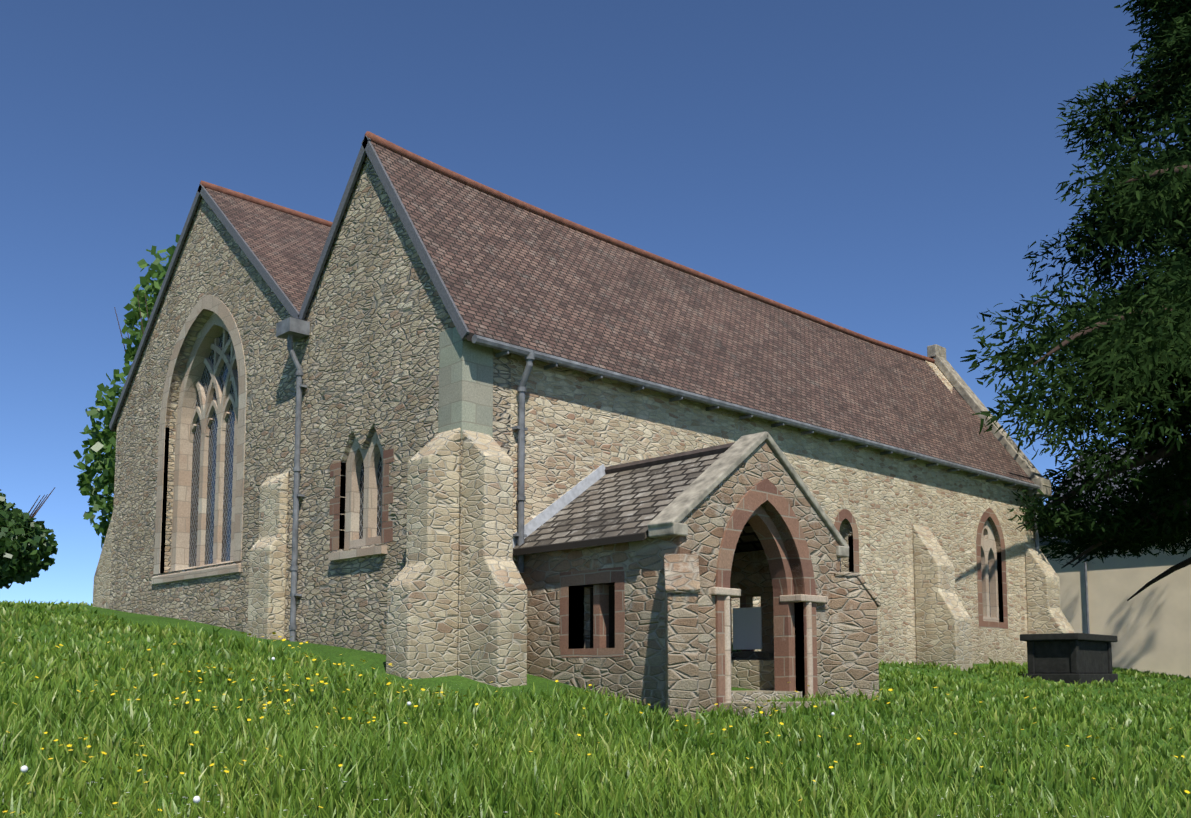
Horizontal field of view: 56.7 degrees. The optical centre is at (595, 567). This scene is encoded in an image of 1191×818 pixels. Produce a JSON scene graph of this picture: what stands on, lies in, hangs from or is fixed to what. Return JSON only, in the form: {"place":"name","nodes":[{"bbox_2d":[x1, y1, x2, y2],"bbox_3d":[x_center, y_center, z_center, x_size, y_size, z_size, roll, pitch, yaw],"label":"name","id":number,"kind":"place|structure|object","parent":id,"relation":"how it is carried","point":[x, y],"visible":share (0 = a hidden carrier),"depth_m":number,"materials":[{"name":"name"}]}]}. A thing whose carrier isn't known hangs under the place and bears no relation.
{"place":"outdoors","nodes":[
{"label":"outdoors","id":0,"kind":"place"},
{"bbox_2d":[204,187,330,311],"bbox_3d":[0.076,-5.418,27.330,18.590,3.880,4.220,5,-8,-44],"label":"roof","id":1,"kind":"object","parent":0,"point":[286,249],"visible":0.02,"depth_m":22.09,"materials":[{"name":"tile"}]},
{"bbox_2d":[520,536,653,707],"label":"porch wall","id":2,"kind":"structure","parent":0,"point":[631,672],"depth_m":15.11,"materials":[{"name":"beige stone"}]},
{"bbox_2d":[513,452,723,555],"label":"porch roof","id":3,"kind":"structure","parent":2,"relation":"on","point":[620,507],"depth_m":15.84,"materials":[{"name":"tile"}]},
{"bbox_2d":[560,567,760,657],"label":"porch window dressings","id":4,"kind":"structure","parent":2,"relation":"attached to","point":[596,578],"depth_m":15.23,"materials":[{"name":"brown stone"}]},
{"bbox_2d":[0,0,1189,604],"label":"sky","id":5,"kind":"structure","parent":0,"point":[887,171],"materials":[{"name":"blue"}]},
{"bbox_2d":[0,599,1190,817],"bbox_3d":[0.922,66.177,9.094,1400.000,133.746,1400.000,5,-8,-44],"label":"terrain","id":6,"kind":"structure","parent":0,"point":[364,659],"depth_m":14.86,"materials":[{"name":"green plant"}]},
{"bbox_2d":[0,487,57,588],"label":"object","id":7,"kind":"object","parent":6,"relation":"on","point":[23,536],"depth_m":26.93,"materials":[{"name":"green plant"}]},
{"bbox_2d":[73,234,179,547],"bbox_3d":[-13.593,-4.411,35.385,6.718,12.448,5.960,5,-8,-44],"label":"tree","id":8,"kind":"object","parent":6,"relation":"on","point":[102,441],"depth_m":32.97,"materials":[{"name":"green plant"}]},
{"bbox_2d":[119,295,151,391],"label":"ash tree","id":9,"kind":"object","parent":6,"relation":"on","point":[143,319],"depth_m":46.12,"materials":[{"name":"green plant"}]},
{"bbox_2d":[109,155,510,670],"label":"wall","id":10,"kind":"structure","parent":6,"relation":"on","point":[379,319],"depth_m":18.65,"materials":[{"name":"grey stone"}]},
{"bbox_2d":[110,196,201,431],"bbox_3d":[-2.922,-4.856,30.394,18.590,4.410,4.410,5,-8,-44],"label":"bargeboard","id":11,"kind":"object","parent":10,"relation":"on","point":[114,428],"visible":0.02,"depth_m":23.98,"materials":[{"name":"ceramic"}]},
{"bbox_2d":[152,561,240,584],"bbox_3d":[-7.664,0.036,21.983,0.750,0.435,3.950,5,-8,-44],"label":"window sill","id":12,"kind":"structure","parent":10,"relation":"attached to","point":[203,573],"depth_m":21.62,"materials":[{"name":"beige stone"}]},
{"bbox_2d":[170,312,228,571],"bbox_3d":[-7.577,-2.571,22.318,0.450,5.254,3.354,5,-8,-44],"label":"window jamb","id":13,"kind":"structure","parent":10,"relation":"attached to","point":[211,330],"depth_m":23.17,"materials":[{"name":"beige stone"}]},
{"bbox_2d":[153,294,246,573],"bbox_3d":[-7.870,-2.747,22.051,0.100,5.550,3.950,5,-8,-44],"label":"window surround","id":14,"kind":"object","parent":10,"relation":"attached to","point":[218,307],"visible":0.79,"depth_m":22.31,"materials":[{"name":"grey stone"}]},
{"bbox_2d":[189,333,237,566],"bbox_3d":[-7.538,-2.567,22.356,0.001,5.250,3.150,5,-8,-44],"label":"window glass","id":15,"kind":"object","parent":10,"relation":"attached to","point":[228,481],"depth_m":22.61,"materials":[{"name":"grey glass"}]},
{"bbox_2d":[189,328,238,566],"bbox_3d":[-7.545,-2.405,22.334,0.179,5.025,3.024,5,-8,-44],"label":"tracery window","id":16,"kind":"structure","parent":10,"relation":"attached to","point":[221,404],"depth_m":22.41,"materials":[{"name":"beige stone"}]},
{"bbox_2d":[304,153,366,320],"bbox_3d":[2.247,-5.015,25.032,18.590,2.637,2.030,5,-8,-44],"label":"bargeboard","id":17,"kind":"object","parent":10,"relation":"attached to","point":[334,238],"depth_m":18.66,"materials":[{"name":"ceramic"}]},
{"bbox_2d":[109,135,468,429],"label":"verge strips","id":18,"kind":"object","parent":17,"relation":"attached to","point":[367,147],"visible":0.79,"depth_m":18.75,"materials":[{"name":"grey stone"}]},
{"bbox_2d":[328,545,386,560],"bbox_3d":[-3.657,-0.256,17.518,0.400,0.220,1.550,5,-8,-44],"label":"window sill","id":19,"kind":"structure","parent":10,"relation":"attached to","point":[360,552],"depth_m":17.30,"materials":[{"name":"beige stone"}]},
{"bbox_2d":[329,448,393,550],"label":"window jambs","id":20,"kind":"structure","parent":10,"relation":"attached to","point":[387,498],"depth_m":17.11,"materials":[{"name":"brown stone"}]},
{"bbox_2d":[344,431,382,548],"bbox_3d":[-3.578,-1.283,17.694,0.220,1.933,1.246,5,-8,-44],"label":"window frame","id":21,"kind":"object","parent":10,"relation":"attached to","point":[369,457],"visible":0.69,"depth_m":17.68,"materials":[{"name":"beige stone"}]},
{"bbox_2d":[359,455,381,538],"bbox_3d":[-3.542,-1.231,17.724,0.001,1.800,1.150,5,-8,-44],"label":"window glass","id":22,"kind":"object","parent":21,"relation":"in","point":[379,496],"depth_m":17.68,"materials":[{"name":"grey glass"}]},
{"bbox_2d":[438,327,492,438],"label":"quoins","id":23,"kind":"object","parent":10,"relation":"attached to","point":[465,384],"visible":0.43,"depth_m":15.97,"materials":[{"name":"grey stone"}]},
{"bbox_2d":[276,317,1043,641],"bbox_3d":[3.014,-0.786,23.487,18.780,6.020,5.145,5,-8,-44],"label":"gutter and downpipes","id":24,"kind":"object","parent":10,"relation":"attached to","point":[290,329],"visible":0.79,"depth_m":18.79,"materials":[{"name":"metal"}]},
{"bbox_2d":[21,657,834,802],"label":"dandelion clocks","id":25,"kind":"object","parent":6,"relation":"on","point":[24,769],"visible":1,"depth_m":6.10,"materials":[{"name":"white plant"}]},
{"bbox_2d":[93,428,1074,686],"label":"buttresses","id":26,"kind":"structure","parent":6,"relation":"on","point":[457,586],"depth_m":15.43,"materials":[{"name":"stone"}]},
{"bbox_2d":[0,632,1190,817],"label":"buttercups","id":27,"kind":"object","parent":6,"relation":"on","point":[438,697],"visible":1,"depth_m":10.82,"materials":[{"name":"yellow plant"}]},
{"bbox_2d":[126,687,1108,817],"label":"daisies","id":28,"kind":"object","parent":6,"relation":"on","point":[469,816],"visible":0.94,"depth_m":7.09,"materials":[{"name":"white plant"}]},
{"bbox_2d":[510,353,1025,665],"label":"wall","id":29,"kind":"structure","parent":6,"relation":"on","point":[579,425],"depth_m":22.37,"materials":[{"name":"beige stone"}]},
{"bbox_2d":[513,464,611,547],"bbox_3d":[0.188,-0.884,17.629,4.184,1.531,0.019,5,-8,-44],"label":"roof flashing","id":30,"kind":"object","parent":29,"relation":"attached to","point":[560,503],"visible":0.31,"depth_m":16.95,"materials":[{"name":"grey metal"}]},
{"bbox_2d":[590,586,614,647],"bbox_3d":[-0.063,0.629,17.743,1.400,2.700,0.001,5,-8,-44],"label":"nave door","id":31,"kind":"structure","parent":29,"relation":"attached to","point":[611,616],"depth_m":18.02,"materials":[{"name":"brown wood"}]},
{"bbox_2d":[834,508,858,571],"bbox_3d":[5.040,-0.405,22.383,0.900,1.590,0.120,5,-8,-44],"label":"window surround","id":32,"kind":"object","parent":29,"relation":"attached to","point":[843,514],"visible":0.5,"depth_m":22.54,"materials":[{"name":"brown stone"}]},
{"bbox_2d":[981,520,998,621],"bbox_3d":[9.415,0.048,26.813,1.056,2.556,0.200,5,-8,-44],"label":"window frame","id":33,"kind":"object","parent":29,"relation":"attached to","point":[988,547],"visible":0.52,"depth_m":26.93,"materials":[{"name":"beige stone"}]},
{"bbox_2d":[988,559,990,616],"bbox_3d":[9.373,0.052,26.856,1.100,2.600,0.001,5,-8,-44],"label":"window glass","id":34,"kind":"object","parent":33,"relation":"attached to","point":[989,585],"depth_m":27.11,"materials":[{"name":"grey glass"}]},
{"bbox_2d":[976,507,1007,628],"bbox_3d":[9.528,0.002,26.699,1.500,2.930,0.120,5,-8,-44],"label":"window surround","id":35,"kind":"object","parent":29,"relation":"attached to","point":[988,513],"visible":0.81,"depth_m":26.86,"materials":[{"name":"brown stone"}]},
{"bbox_2d":[665,576,878,720],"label":"porch buttresses","id":36,"kind":"structure","parent":6,"relation":"on","point":[854,631],"depth_m":16.18,"materials":[{"name":"beige stone"}]},
{"bbox_2d":[663,554,880,606],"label":"buttress caps","id":37,"kind":"object","parent":36,"relation":"on","point":[681,573],"visible":0.79,"depth_m":13.63,"materials":[{"name":"beige stone"}]},
{"bbox_2d":[719,660,847,717],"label":"porch floor","id":38,"kind":"structure","parent":6,"relation":"on","point":[757,677],"depth_m":16.22,"materials":[{"name":"beige stone"}]},
{"bbox_2d":[925,361,1034,663],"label":"wall","id":39,"kind":"structure","parent":6,"relation":"on","point":[1027,536],"depth_m":28.06,"materials":[{"name":"beige stone"}]},
{"bbox_2d":[927,344,1050,497],"bbox_3d":[9.779,-3.919,30.265,0.570,4.520,5.115,5,-8,-44],"label":"gable coping","id":40,"kind":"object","parent":39,"relation":"attached to","point":[936,353],"depth_m":29.41,"materials":[{"name":"stone"}]},
{"bbox_2d":[1020,633,1117,684],"bbox_3d":[10.117,2.000,23.508,1.200,1.120,2.360,-5,-8,43],"label":"chest tomb","id":41,"kind":"object","parent":6,"relation":"on","point":[1081,658],"visible":0.88,"depth_m":22.84,"materials":[{"name":"stone"}]},
{"bbox_2d":[1039,537,1190,677],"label":"house walls","id":42,"kind":"structure","parent":6,"relation":"on","point":[1149,627],"depth_m":41.43,"materials":[{"name":"beige paint"}]},
{"bbox_2d":[1039,447,1174,541],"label":"house roof","id":43,"kind":"structure","parent":42,"relation":"on","point":[1082,476],"depth_m":46.31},
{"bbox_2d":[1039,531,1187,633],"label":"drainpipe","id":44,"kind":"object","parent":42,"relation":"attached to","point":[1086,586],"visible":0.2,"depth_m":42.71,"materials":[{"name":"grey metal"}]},
{"bbox_2d":[605,442,734,473],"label":"porch ridge tiles","id":45,"kind":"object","parent":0,"point":[671,458],"depth_m":16.66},
{"bbox_2d":[371,141,1033,483],"bbox_3d":[3.910,-4.499,23.252,18.590,4.007,2.760,5,-8,-44],"label":"roof","id":46,"kind":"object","parent":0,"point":[509,273],"visible":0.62,"depth_m":20.57,"materials":[{"name":"tile"}]},
{"bbox_2d":[199,131,934,363],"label":"ridge tiles","id":47,"kind":"object","parent":46,"relation":"on","point":[399,150],"visible":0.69,"depth_m":22.71,"materials":[{"name":"ceramic"}]},
{"bbox_2d":[653,441,839,712],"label":"porch front wall","id":48,"kind":"structure","parent":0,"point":[706,520],"depth_m":14.76,"materials":[{"name":"stone"}]},
{"bbox_2d":[647,431,848,557],"bbox_3d":[2.251,-1.077,15.501,3.993,1.626,0.460,5,-8,-44],"label":"porch gable coping","id":49,"kind":"object","parent":48,"relation":"on","point":[670,517],"visible":0.75,"depth_m":14.88,"materials":[{"name":"grey stone"}]},
{"bbox_2d":[715,479,817,708],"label":"porch arch","id":50,"kind":"structure","parent":48,"relation":"attached to","point":[754,498],"depth_m":15.41,"materials":[{"name":"brown stone"}]},
{"bbox_2d":[710,587,827,702],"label":"columns","id":51,"kind":"structure","parent":48,"relation":"attached to","point":[727,593],"depth_m":14.67,"materials":[{"name":"beige stone"}]},
{"bbox_2d":[744,506,795,690],"bbox_3d":[2.167,0.566,15.430,1.704,2.982,0.260,5,-8,-44],"label":"arch reveal","id":52,"kind":"object","parent":48,"relation":"attached to","point":[761,523],"visible":0.42,"depth_m":15.85,"materials":[{"name":"brown stone"}]},
{"bbox_2d":[730,550,773,659],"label":"porch wall","id":53,"kind":"structure","parent":0,"point":[750,574],"depth_m":17.09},
{"bbox_2d":[733,607,761,649],"bbox_3d":[2.359,0.950,17.164,0.025,0.650,0.550,5,-8,-44],"label":"notice board","id":54,"kind":"object","parent":53,"relation":"attached to","point":[747,628],"visible":1,"depth_m":17.14,"materials":[{"name":"grey"}]},
{"bbox_2d":[734,522,763,552],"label":"porch roof","id":55,"kind":"structure","parent":53,"relation":"on","point":[748,540],"depth_m":17.40,"materials":[{"name":"black"}]},
{"bbox_2d":[1009,0,1190,600],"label":"yew","id":56,"kind":"object","parent":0,"point":[1082,528],"depth_m":29.63,"materials":[{"name":"green plant"}]},
{"bbox_2d":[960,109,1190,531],"bbox_3d":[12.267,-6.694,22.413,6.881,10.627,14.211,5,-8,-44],"label":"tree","id":57,"kind":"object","parent":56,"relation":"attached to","point":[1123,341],"visible":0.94,"depth_m":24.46,"materials":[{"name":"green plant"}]}
]}

